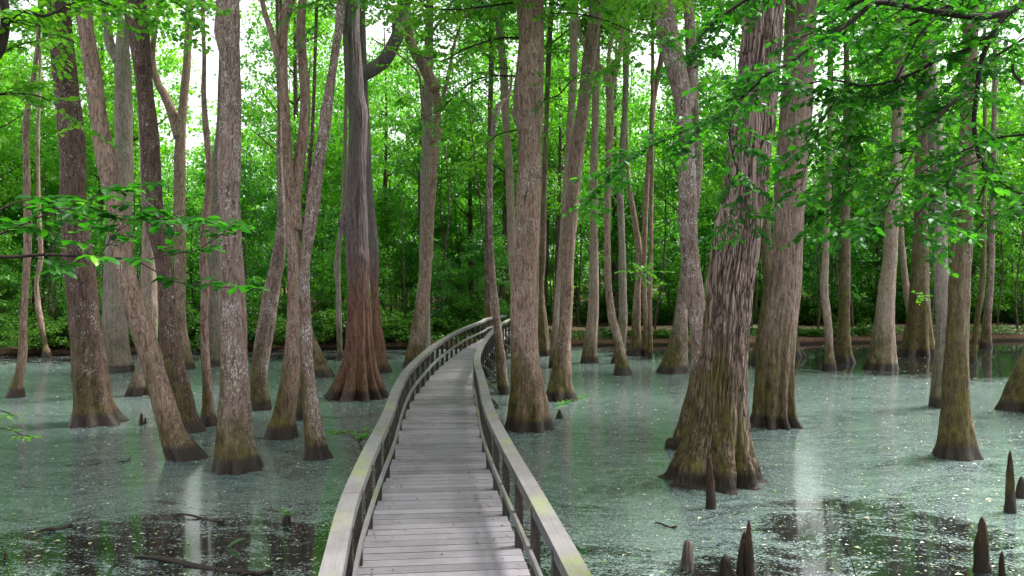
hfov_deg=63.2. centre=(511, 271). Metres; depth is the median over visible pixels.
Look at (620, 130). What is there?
woodland tree
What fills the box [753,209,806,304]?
understory tree
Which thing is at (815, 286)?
understory tree
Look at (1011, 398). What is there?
tupelo tree
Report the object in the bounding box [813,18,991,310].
woodland tree
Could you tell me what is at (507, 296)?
shrub
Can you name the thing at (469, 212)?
woodland tree
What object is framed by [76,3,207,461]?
tupelo tree
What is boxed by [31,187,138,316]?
understory tree
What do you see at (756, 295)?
slim sapling
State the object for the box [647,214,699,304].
understory tree
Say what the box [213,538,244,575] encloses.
water plant
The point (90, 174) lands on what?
woodland tree
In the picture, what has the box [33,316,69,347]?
shrub
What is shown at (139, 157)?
woodland tree
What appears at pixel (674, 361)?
tupelo tree
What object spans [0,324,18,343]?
shrub
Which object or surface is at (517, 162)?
woodland tree
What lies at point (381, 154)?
woodland tree
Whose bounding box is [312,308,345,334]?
shrub
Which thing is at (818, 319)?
slim sapling
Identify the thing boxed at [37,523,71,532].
stick
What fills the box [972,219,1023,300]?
understory tree
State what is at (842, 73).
woodland tree
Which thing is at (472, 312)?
shrub
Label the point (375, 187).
woodland tree
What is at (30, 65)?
woodland tree
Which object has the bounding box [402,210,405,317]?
slim sapling
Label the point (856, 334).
ground cover
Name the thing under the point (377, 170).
woodland tree
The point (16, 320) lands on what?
shrub
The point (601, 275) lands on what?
understory tree
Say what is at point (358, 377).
bald cypress
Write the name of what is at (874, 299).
shrub
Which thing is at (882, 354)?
tupelo tree
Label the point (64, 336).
shrub
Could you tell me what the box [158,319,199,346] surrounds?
shrub
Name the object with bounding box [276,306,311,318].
shrub
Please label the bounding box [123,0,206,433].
tupelo tree
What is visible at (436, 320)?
shrub
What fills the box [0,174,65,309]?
understory tree
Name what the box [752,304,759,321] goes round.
shrub
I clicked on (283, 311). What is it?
shrub
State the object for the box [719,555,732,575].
cypress knee
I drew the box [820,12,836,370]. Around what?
tupelo tree
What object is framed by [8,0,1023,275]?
sky
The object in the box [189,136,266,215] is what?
woodland tree
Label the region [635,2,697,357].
tupelo tree
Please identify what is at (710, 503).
cypress knee
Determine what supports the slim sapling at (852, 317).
in the water
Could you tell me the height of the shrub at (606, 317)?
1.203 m
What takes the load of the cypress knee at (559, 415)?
on the water
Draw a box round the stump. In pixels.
[282,509,294,525]
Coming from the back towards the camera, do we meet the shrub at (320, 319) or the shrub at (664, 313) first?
the shrub at (664, 313)
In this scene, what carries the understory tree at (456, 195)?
on the ground at (332, 345)
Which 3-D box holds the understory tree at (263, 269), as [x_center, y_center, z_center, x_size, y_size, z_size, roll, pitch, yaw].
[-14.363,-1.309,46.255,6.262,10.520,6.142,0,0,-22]
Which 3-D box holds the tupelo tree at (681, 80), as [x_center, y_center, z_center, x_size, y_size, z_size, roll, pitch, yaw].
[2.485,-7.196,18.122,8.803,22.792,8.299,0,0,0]
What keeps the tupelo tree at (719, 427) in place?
on the water
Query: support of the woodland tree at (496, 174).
on the ground at (332, 345)
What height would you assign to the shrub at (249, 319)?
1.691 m
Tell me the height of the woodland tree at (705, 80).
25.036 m
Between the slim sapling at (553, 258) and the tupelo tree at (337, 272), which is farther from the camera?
the slim sapling at (553, 258)
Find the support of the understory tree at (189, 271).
on the ground at (332, 345)
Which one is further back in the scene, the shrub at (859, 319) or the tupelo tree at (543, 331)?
the shrub at (859, 319)
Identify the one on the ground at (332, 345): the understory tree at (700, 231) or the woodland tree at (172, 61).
the understory tree at (700, 231)
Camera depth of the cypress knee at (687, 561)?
10.73 m
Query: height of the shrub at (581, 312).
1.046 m
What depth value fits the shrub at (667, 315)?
53.42 m
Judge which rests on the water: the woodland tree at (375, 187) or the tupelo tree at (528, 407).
the tupelo tree at (528, 407)
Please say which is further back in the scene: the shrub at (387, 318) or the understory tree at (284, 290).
the understory tree at (284, 290)
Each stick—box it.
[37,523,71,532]
[172,513,224,521]
[240,568,272,575]
[654,522,677,527]
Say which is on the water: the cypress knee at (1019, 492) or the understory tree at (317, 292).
the cypress knee at (1019, 492)
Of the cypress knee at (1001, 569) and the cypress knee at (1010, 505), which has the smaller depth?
the cypress knee at (1001, 569)
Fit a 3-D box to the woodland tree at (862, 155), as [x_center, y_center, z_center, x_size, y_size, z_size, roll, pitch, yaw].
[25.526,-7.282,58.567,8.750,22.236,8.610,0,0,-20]
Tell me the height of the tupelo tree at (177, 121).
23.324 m
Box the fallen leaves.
[362,376,520,575]
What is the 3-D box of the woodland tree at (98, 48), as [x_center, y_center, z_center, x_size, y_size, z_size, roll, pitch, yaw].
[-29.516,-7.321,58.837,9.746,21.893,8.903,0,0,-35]
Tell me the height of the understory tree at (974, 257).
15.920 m
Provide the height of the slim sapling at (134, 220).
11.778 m
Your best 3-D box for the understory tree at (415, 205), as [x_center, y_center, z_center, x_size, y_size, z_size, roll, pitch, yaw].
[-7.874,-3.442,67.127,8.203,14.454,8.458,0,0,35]
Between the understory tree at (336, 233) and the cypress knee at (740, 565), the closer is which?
the cypress knee at (740, 565)
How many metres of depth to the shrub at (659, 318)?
53.94 m
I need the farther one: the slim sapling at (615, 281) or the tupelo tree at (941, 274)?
the slim sapling at (615, 281)
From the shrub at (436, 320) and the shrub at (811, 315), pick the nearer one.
the shrub at (436, 320)
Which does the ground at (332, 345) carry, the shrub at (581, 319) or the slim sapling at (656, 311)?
the shrub at (581, 319)
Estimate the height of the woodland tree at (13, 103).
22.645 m
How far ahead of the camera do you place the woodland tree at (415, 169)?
49.60 m
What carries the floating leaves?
on the water
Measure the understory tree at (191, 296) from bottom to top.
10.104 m
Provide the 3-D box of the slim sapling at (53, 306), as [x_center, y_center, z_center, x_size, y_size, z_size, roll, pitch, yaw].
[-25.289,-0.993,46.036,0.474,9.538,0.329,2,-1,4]
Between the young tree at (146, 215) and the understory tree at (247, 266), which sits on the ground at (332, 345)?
the understory tree at (247, 266)
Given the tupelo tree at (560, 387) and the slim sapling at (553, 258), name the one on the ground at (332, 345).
the slim sapling at (553, 258)
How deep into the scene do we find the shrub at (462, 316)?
46.90 m
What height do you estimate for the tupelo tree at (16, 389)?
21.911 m
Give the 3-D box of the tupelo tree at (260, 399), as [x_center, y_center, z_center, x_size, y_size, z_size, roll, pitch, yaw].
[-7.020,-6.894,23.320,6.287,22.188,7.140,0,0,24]
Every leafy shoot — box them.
[614,263,675,288]
[912,290,927,304]
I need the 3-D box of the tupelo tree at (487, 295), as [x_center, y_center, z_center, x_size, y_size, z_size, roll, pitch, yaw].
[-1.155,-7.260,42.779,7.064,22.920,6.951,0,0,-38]
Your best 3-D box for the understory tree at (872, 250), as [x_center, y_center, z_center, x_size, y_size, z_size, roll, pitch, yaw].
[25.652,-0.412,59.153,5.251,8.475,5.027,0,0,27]
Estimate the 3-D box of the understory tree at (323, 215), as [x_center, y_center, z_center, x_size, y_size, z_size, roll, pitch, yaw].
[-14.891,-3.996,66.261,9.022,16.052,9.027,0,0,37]
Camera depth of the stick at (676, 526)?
12.56 m
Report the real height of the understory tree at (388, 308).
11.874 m
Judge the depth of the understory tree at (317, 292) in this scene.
53.54 m
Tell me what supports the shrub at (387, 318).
on the ground at (332, 345)
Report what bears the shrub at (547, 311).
on the ground at (332, 345)
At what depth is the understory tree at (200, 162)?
67.43 m
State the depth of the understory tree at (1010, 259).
53.45 m
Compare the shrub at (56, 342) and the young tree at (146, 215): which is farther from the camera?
the shrub at (56, 342)
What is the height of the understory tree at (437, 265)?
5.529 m
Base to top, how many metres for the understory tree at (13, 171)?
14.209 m
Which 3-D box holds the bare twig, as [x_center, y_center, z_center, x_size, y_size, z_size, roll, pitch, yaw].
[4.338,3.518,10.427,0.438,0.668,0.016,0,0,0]
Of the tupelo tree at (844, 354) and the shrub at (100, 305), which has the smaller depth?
the tupelo tree at (844, 354)
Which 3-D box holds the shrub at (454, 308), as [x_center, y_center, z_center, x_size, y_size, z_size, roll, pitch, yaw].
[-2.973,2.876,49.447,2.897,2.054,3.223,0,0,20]
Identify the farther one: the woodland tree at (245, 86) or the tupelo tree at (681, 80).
the woodland tree at (245, 86)
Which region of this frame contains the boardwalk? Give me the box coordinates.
[318,315,591,575]
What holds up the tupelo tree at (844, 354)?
on the water
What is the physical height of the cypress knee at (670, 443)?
0.538 m
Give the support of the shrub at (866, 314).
on the ground at (332, 345)
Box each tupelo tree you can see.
[5,2,40,397]
[9,0,75,357]
[26,0,129,427]
[71,0,241,396]
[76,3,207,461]
[101,2,150,372]
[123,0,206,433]
[151,1,195,369]
[199,0,216,426]
[208,56,220,366]
[210,0,263,474]
[250,0,286,410]
[258,0,334,377]
[260,0,310,439]
[296,2,318,420]
[299,0,345,460]
[311,0,388,357]
[371,8,467,366]
[377,0,515,361]
[411,0,705,432]
[425,0,556,334]
[461,0,515,294]
[483,0,611,356]
[487,70,512,394]
[546,0,710,401]
[548,0,578,367]
[560,0,654,363]
[562,0,706,362]
[569,3,673,354]
[575,0,633,375]
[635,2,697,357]
[642,0,702,354]
[653,0,704,449]
[656,0,724,374]
[658,0,785,494]
[676,0,910,429]
[682,0,785,363]
[795,332,806,356]
[816,0,1017,370]
[817,0,952,407]
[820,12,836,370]
[823,0,1018,356]
[835,17,855,362]
[854,0,939,313]
[931,1,983,461]
[942,0,1015,362]
[947,0,1023,347]
[994,348,1023,412]
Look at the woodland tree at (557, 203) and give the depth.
48.24 m
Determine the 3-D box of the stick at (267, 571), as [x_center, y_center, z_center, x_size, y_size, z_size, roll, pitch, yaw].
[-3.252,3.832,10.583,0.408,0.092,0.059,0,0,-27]
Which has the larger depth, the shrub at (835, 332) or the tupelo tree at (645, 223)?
the shrub at (835, 332)
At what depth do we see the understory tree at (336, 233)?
59.11 m
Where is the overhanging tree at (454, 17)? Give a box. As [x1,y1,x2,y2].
[276,0,703,315]
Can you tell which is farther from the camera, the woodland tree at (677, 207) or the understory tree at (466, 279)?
the woodland tree at (677, 207)
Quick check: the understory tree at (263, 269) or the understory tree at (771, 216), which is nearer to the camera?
the understory tree at (263, 269)
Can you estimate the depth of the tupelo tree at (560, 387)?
24.93 m
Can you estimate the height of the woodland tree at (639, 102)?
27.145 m
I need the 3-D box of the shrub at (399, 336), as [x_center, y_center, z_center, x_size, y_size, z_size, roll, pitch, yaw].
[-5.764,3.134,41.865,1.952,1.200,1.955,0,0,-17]
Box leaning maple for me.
[0,0,232,148]
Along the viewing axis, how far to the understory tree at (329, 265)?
46.76 m
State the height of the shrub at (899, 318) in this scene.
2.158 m
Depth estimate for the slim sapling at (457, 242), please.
54.07 m
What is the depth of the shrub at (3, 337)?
40.35 m
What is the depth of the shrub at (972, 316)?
53.61 m
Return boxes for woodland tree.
[0,4,57,309]
[0,9,134,313]
[0,31,58,209]
[0,57,25,191]
[0,57,91,312]
[20,27,167,208]
[25,0,211,194]
[29,3,173,307]
[86,111,165,200]
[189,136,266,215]
[213,0,390,248]
[241,3,379,223]
[241,83,331,293]
[251,61,347,238]
[305,41,409,218]
[323,27,446,315]
[340,27,464,309]
[370,24,482,239]
[371,128,398,303]
[411,30,517,306]
[413,84,501,304]
[437,11,591,313]
[437,90,497,225]
[466,126,515,290]
[486,32,618,312]
[494,2,631,211]
[496,19,620,285]
[498,122,565,225]
[509,11,639,310]
[555,32,677,311]
[581,87,654,211]
[599,62,668,246]
[624,21,737,319]
[626,103,716,304]
[645,125,713,303]
[654,0,840,330]
[694,75,779,222]
[703,40,777,191]
[809,48,954,227]
[812,22,944,316]
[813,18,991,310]
[818,73,909,303]
[850,35,1015,227]
[938,60,1023,297]
[943,31,1023,297]
[976,10,1023,219]
[1005,105,1023,225]
[1009,119,1023,190]
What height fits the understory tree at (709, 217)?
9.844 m
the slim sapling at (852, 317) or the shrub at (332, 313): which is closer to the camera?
the shrub at (332, 313)
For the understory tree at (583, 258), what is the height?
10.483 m
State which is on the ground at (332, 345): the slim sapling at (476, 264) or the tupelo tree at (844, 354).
the slim sapling at (476, 264)
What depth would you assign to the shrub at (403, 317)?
45.05 m
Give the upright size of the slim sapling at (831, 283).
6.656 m
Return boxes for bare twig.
[841,526,872,575]
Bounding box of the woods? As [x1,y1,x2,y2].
[12,74,1023,296]
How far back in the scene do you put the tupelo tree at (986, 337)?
42.19 m
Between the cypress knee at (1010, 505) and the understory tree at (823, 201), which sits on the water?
the cypress knee at (1010, 505)
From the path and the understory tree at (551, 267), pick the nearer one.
the path
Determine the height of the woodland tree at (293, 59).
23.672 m
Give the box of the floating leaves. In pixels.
[0,349,1022,575]
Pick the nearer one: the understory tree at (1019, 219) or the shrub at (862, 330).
the shrub at (862, 330)
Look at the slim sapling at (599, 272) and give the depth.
57.02 m
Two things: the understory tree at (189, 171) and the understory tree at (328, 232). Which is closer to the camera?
the understory tree at (328, 232)
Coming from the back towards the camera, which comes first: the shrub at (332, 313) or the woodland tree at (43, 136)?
the woodland tree at (43, 136)
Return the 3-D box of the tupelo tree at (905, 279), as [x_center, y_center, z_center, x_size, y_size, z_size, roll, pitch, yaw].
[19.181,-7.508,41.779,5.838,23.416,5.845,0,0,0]
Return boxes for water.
[0,341,1023,575]
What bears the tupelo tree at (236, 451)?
on the water
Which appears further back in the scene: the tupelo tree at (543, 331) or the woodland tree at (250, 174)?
the woodland tree at (250, 174)
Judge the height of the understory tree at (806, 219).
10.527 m
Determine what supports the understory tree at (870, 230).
on the ground at (332, 345)
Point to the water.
(879, 534)
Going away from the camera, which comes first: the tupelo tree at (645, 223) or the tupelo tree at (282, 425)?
the tupelo tree at (282, 425)
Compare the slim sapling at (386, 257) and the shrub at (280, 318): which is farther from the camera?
the slim sapling at (386, 257)
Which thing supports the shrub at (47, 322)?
on the ground at (332, 345)
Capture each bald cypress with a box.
[323,0,388,401]
[324,0,410,372]
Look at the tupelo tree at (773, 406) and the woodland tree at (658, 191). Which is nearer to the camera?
the tupelo tree at (773, 406)
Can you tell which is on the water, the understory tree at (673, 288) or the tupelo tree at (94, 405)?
the tupelo tree at (94, 405)
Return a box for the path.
[548,323,1023,330]
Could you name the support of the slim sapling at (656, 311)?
in the water
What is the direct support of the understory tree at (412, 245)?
on the ground at (332, 345)
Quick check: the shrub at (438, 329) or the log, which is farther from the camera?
the shrub at (438, 329)
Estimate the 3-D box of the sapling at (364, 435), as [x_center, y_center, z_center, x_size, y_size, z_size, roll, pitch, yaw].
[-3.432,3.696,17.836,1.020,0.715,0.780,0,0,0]
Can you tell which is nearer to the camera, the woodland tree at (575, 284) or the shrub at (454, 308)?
the shrub at (454, 308)
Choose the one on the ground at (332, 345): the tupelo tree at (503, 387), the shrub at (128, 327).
the shrub at (128, 327)
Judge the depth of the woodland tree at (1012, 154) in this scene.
60.28 m
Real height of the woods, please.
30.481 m
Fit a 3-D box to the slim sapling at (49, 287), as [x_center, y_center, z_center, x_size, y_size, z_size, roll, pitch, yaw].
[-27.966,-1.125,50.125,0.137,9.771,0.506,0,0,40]
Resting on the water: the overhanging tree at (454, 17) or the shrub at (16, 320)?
the overhanging tree at (454, 17)
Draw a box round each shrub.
[0,304,51,314]
[0,309,50,319]
[0,314,16,323]
[0,315,36,329]
[0,315,52,337]
[0,322,27,341]
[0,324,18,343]
[0,326,30,345]
[0,327,54,352]
[8,306,36,319]
[17,322,69,350]
[32,318,63,328]
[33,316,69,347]
[46,324,69,340]
[48,305,66,319]
[98,296,102,325]
[100,317,132,339]
[158,304,199,351]
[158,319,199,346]
[246,303,274,341]
[247,316,286,342]
[247,317,255,328]
[250,319,285,346]
[260,303,286,313]
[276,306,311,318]
[311,299,335,315]
[311,312,343,344]
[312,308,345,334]
[314,324,344,342]
[320,309,381,338]
[333,307,396,340]
[342,312,399,340]
[372,315,400,341]
[381,309,437,341]
[384,323,407,343]
[387,303,414,321]
[394,312,413,324]
[430,315,468,338]
[430,320,446,337]
[434,301,468,323]
[439,303,480,327]
[446,302,504,336]
[450,311,507,336]
[481,292,509,305]
[545,294,550,321]
[573,308,586,318]
[574,312,604,324]
[579,294,618,321]
[598,327,608,335]
[601,308,617,321]
[627,299,658,314]
[627,310,641,323]
[641,305,672,324]
[652,328,668,336]
[653,304,674,322]
[657,304,675,323]
[750,324,757,335]
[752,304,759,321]
[753,295,761,311]
[798,296,837,325]
[798,327,823,336]
[798,330,812,336]
[823,326,837,335]
[835,305,875,321]
[837,300,874,324]
[850,322,872,335]
[857,292,905,322]
[872,297,906,323]
[970,299,1023,323]
[970,304,993,323]
[982,295,1021,322]
[996,303,1021,323]
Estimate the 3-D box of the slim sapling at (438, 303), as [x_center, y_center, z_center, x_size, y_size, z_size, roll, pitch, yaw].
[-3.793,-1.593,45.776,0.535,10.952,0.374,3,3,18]
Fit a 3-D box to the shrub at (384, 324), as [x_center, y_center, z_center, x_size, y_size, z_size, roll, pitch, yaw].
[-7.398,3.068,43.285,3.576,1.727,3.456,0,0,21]
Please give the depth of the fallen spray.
24.61 m
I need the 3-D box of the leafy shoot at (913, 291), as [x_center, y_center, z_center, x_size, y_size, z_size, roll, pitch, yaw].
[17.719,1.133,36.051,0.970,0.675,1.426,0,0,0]
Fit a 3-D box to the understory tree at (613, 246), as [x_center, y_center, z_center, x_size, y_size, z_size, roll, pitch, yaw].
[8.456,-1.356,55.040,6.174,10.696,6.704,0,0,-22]
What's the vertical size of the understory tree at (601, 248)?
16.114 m
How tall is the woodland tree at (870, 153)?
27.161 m
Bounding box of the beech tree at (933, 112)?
[562,0,1023,277]
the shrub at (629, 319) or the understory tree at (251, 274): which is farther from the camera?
the understory tree at (251, 274)
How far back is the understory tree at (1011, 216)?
68.38 m
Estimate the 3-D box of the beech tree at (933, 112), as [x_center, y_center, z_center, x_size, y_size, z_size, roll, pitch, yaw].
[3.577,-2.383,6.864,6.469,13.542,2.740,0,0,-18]
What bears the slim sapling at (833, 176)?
on the ground at (332, 345)
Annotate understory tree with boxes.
[0,137,140,309]
[0,161,37,298]
[0,173,36,302]
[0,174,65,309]
[0,183,37,307]
[0,215,32,317]
[20,178,137,302]
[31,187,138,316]
[99,222,173,287]
[130,145,204,283]
[131,172,208,308]
[136,189,199,289]
[163,174,208,322]
[169,233,199,295]
[172,132,276,306]
[186,160,205,301]
[186,221,268,310]
[189,137,276,301]
[194,153,312,318]
[244,212,286,307]
[248,194,323,306]
[269,207,320,292]
[270,131,345,308]
[310,198,347,305]
[310,229,347,309]
[311,113,388,300]
[311,226,391,309]
[317,204,397,302]
[369,168,441,313]
[369,180,438,315]
[374,144,466,310]
[389,210,473,314]
[409,244,470,333]
[412,152,483,302]
[416,161,482,303]
[433,222,483,310]
[447,248,482,305]
[448,215,509,328]
[456,172,515,301]
[461,157,554,290]
[463,196,515,302]
[539,192,611,320]
[548,180,611,307]
[575,196,634,296]
[575,208,647,303]
[577,158,647,298]
[578,177,653,281]
[588,86,722,303]
[598,171,680,323]
[598,176,680,321]
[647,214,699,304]
[665,190,717,300]
[698,182,760,287]
[705,121,821,302]
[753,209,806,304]
[800,179,861,314]
[801,155,882,314]
[802,206,879,315]
[803,166,911,293]
[804,165,871,283]
[838,212,910,301]
[852,129,933,299]
[864,210,950,318]
[897,191,995,304]
[898,234,977,324]
[900,157,1006,301]
[948,143,1023,290]
[948,175,1023,322]
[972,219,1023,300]
[979,105,1023,291]
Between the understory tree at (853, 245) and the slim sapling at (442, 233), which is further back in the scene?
the understory tree at (853, 245)
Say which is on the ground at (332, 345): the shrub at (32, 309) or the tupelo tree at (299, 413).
the shrub at (32, 309)
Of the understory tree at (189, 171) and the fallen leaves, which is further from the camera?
the understory tree at (189, 171)
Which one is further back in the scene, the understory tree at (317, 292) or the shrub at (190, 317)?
the understory tree at (317, 292)
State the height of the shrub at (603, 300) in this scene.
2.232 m
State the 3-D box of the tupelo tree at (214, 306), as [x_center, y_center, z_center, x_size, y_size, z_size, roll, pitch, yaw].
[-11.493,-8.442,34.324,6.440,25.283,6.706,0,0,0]
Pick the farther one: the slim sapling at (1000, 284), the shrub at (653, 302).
the shrub at (653, 302)
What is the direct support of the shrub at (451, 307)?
on the ground at (332, 345)
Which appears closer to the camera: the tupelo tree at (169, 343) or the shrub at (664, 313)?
the tupelo tree at (169, 343)
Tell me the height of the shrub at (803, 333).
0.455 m
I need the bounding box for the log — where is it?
[135,555,247,573]
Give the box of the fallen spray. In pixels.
[556,391,600,404]
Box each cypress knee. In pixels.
[139,413,143,425]
[556,409,563,418]
[664,437,674,449]
[680,539,693,570]
[705,449,715,509]
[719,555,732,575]
[736,531,744,575]
[744,520,754,575]
[972,517,992,573]
[998,551,1005,575]
[1003,451,1016,513]
[1015,476,1023,498]
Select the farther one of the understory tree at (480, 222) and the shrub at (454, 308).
the understory tree at (480, 222)
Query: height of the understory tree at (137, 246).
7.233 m
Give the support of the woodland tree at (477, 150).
on the ground at (332, 345)
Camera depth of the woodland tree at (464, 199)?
75.46 m
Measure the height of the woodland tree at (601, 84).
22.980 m
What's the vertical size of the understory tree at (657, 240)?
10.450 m
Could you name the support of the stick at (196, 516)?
on the water
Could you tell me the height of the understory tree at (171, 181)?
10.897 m
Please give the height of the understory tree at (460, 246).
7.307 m
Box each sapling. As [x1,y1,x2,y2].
[2,228,3,313]
[44,173,51,310]
[52,188,59,320]
[134,143,139,284]
[185,173,189,304]
[330,426,372,450]
[380,197,386,313]
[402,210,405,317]
[436,143,449,316]
[440,156,453,302]
[453,161,464,302]
[468,87,484,246]
[476,222,479,302]
[547,203,552,323]
[553,187,554,311]
[577,210,581,324]
[598,241,599,291]
[614,237,618,317]
[631,243,633,296]
[639,200,641,315]
[654,131,666,329]
[753,272,757,322]
[814,174,820,329]
[830,139,834,221]
[831,242,834,311]
[834,210,838,299]
[850,129,853,326]
[931,287,934,326]
[997,224,1002,328]
[1015,198,1023,331]
[1022,281,1023,323]
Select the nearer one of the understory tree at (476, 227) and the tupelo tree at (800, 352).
the tupelo tree at (800, 352)
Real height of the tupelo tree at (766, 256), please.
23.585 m
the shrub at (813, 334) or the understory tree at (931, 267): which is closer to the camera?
the shrub at (813, 334)
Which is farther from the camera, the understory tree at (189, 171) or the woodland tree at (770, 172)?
the understory tree at (189, 171)
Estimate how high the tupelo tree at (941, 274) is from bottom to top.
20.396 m
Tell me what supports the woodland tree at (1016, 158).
on the ground at (332, 345)
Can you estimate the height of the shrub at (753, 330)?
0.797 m
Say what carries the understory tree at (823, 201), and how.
on the ground at (332, 345)
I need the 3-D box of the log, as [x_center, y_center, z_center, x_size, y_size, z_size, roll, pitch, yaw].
[-4.236,3.845,10.925,1.824,0.112,0.081,0,0,21]
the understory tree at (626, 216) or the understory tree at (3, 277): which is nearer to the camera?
the understory tree at (3, 277)
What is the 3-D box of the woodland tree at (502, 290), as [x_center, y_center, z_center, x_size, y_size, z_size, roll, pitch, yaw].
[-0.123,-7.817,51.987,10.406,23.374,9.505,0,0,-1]
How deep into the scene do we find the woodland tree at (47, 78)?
62.31 m
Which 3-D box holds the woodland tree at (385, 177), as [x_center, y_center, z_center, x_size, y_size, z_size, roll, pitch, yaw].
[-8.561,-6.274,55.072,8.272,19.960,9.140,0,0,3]
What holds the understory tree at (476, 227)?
on the ground at (332, 345)
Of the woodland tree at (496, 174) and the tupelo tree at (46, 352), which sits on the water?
the tupelo tree at (46, 352)
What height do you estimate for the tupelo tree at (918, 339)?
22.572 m
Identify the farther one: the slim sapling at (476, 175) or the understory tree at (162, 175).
the understory tree at (162, 175)
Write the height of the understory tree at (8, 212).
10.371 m
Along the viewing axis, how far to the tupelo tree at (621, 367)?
31.08 m
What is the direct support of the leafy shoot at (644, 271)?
attached to the tupelo tree at (649, 326)
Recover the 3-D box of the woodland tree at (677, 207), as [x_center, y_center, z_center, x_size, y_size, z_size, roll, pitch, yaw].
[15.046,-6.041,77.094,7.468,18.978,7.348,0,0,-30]
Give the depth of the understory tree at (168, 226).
67.07 m
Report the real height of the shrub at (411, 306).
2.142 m
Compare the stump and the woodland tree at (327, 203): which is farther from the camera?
the woodland tree at (327, 203)
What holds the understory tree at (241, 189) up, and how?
on the ground at (332, 345)
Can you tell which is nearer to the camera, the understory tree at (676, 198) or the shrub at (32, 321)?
the shrub at (32, 321)
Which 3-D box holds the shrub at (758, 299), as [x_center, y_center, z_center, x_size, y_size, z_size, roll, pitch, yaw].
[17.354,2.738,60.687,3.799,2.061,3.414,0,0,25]
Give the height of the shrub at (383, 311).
2.180 m
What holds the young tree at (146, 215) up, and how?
on the water
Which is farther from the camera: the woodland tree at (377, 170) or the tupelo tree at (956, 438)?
the woodland tree at (377, 170)
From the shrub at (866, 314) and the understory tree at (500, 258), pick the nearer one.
the understory tree at (500, 258)
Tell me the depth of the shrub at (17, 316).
43.49 m
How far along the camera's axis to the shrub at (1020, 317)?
53.59 m
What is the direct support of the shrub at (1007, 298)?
on the ground at (332, 345)
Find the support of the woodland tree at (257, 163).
on the ground at (332, 345)
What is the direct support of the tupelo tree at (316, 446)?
on the water
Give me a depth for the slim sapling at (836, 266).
46.98 m
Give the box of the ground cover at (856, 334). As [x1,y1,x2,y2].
[2,319,1023,346]
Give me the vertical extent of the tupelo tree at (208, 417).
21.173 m
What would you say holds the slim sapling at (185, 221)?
on the ground at (332, 345)
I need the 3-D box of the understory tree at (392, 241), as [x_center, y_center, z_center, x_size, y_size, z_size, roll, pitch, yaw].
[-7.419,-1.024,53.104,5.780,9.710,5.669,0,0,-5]
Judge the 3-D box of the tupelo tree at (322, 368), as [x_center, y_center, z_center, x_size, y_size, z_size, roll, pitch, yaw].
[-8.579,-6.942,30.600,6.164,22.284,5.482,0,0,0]
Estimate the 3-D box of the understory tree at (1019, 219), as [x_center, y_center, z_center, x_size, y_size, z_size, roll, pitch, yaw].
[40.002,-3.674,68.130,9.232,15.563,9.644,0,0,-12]
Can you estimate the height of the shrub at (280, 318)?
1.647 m
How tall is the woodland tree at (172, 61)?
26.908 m
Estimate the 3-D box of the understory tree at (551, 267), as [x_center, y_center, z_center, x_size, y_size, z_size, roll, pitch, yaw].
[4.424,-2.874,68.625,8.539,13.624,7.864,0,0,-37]
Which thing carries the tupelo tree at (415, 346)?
on the water
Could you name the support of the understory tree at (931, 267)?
on the ground at (332, 345)
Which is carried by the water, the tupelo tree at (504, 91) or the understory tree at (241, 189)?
the tupelo tree at (504, 91)
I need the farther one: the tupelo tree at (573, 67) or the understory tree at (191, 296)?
the understory tree at (191, 296)
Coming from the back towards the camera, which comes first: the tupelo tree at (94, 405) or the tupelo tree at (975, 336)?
the tupelo tree at (975, 336)
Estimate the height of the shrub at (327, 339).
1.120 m
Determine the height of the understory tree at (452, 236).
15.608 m
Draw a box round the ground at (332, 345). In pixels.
[0,277,1023,355]
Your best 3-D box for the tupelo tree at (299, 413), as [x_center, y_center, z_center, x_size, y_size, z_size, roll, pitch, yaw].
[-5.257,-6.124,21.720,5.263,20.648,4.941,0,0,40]
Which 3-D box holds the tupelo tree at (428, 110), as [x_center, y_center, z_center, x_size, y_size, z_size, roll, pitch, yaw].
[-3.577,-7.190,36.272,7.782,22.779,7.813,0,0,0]
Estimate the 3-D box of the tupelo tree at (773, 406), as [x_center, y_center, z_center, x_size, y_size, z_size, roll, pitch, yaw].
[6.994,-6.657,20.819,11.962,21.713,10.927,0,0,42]
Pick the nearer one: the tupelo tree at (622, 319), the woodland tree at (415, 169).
the tupelo tree at (622, 319)
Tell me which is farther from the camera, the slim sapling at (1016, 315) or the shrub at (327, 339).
the slim sapling at (1016, 315)
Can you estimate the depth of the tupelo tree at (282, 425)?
19.27 m
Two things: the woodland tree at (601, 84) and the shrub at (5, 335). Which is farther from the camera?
the woodland tree at (601, 84)
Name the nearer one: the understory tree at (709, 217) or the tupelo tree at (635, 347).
the tupelo tree at (635, 347)
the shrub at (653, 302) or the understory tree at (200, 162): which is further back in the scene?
the understory tree at (200, 162)
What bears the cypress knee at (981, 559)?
on the water
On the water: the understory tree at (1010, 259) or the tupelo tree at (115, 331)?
the tupelo tree at (115, 331)
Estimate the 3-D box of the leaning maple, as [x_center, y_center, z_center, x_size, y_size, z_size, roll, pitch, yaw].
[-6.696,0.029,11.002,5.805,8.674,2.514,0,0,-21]
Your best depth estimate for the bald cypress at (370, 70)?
31.92 m
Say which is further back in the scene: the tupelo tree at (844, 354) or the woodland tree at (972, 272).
the woodland tree at (972, 272)
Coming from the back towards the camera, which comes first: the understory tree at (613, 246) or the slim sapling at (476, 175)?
the understory tree at (613, 246)
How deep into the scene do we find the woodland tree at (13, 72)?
49.51 m
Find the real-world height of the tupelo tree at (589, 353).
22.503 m
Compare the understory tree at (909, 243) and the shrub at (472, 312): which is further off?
the understory tree at (909, 243)

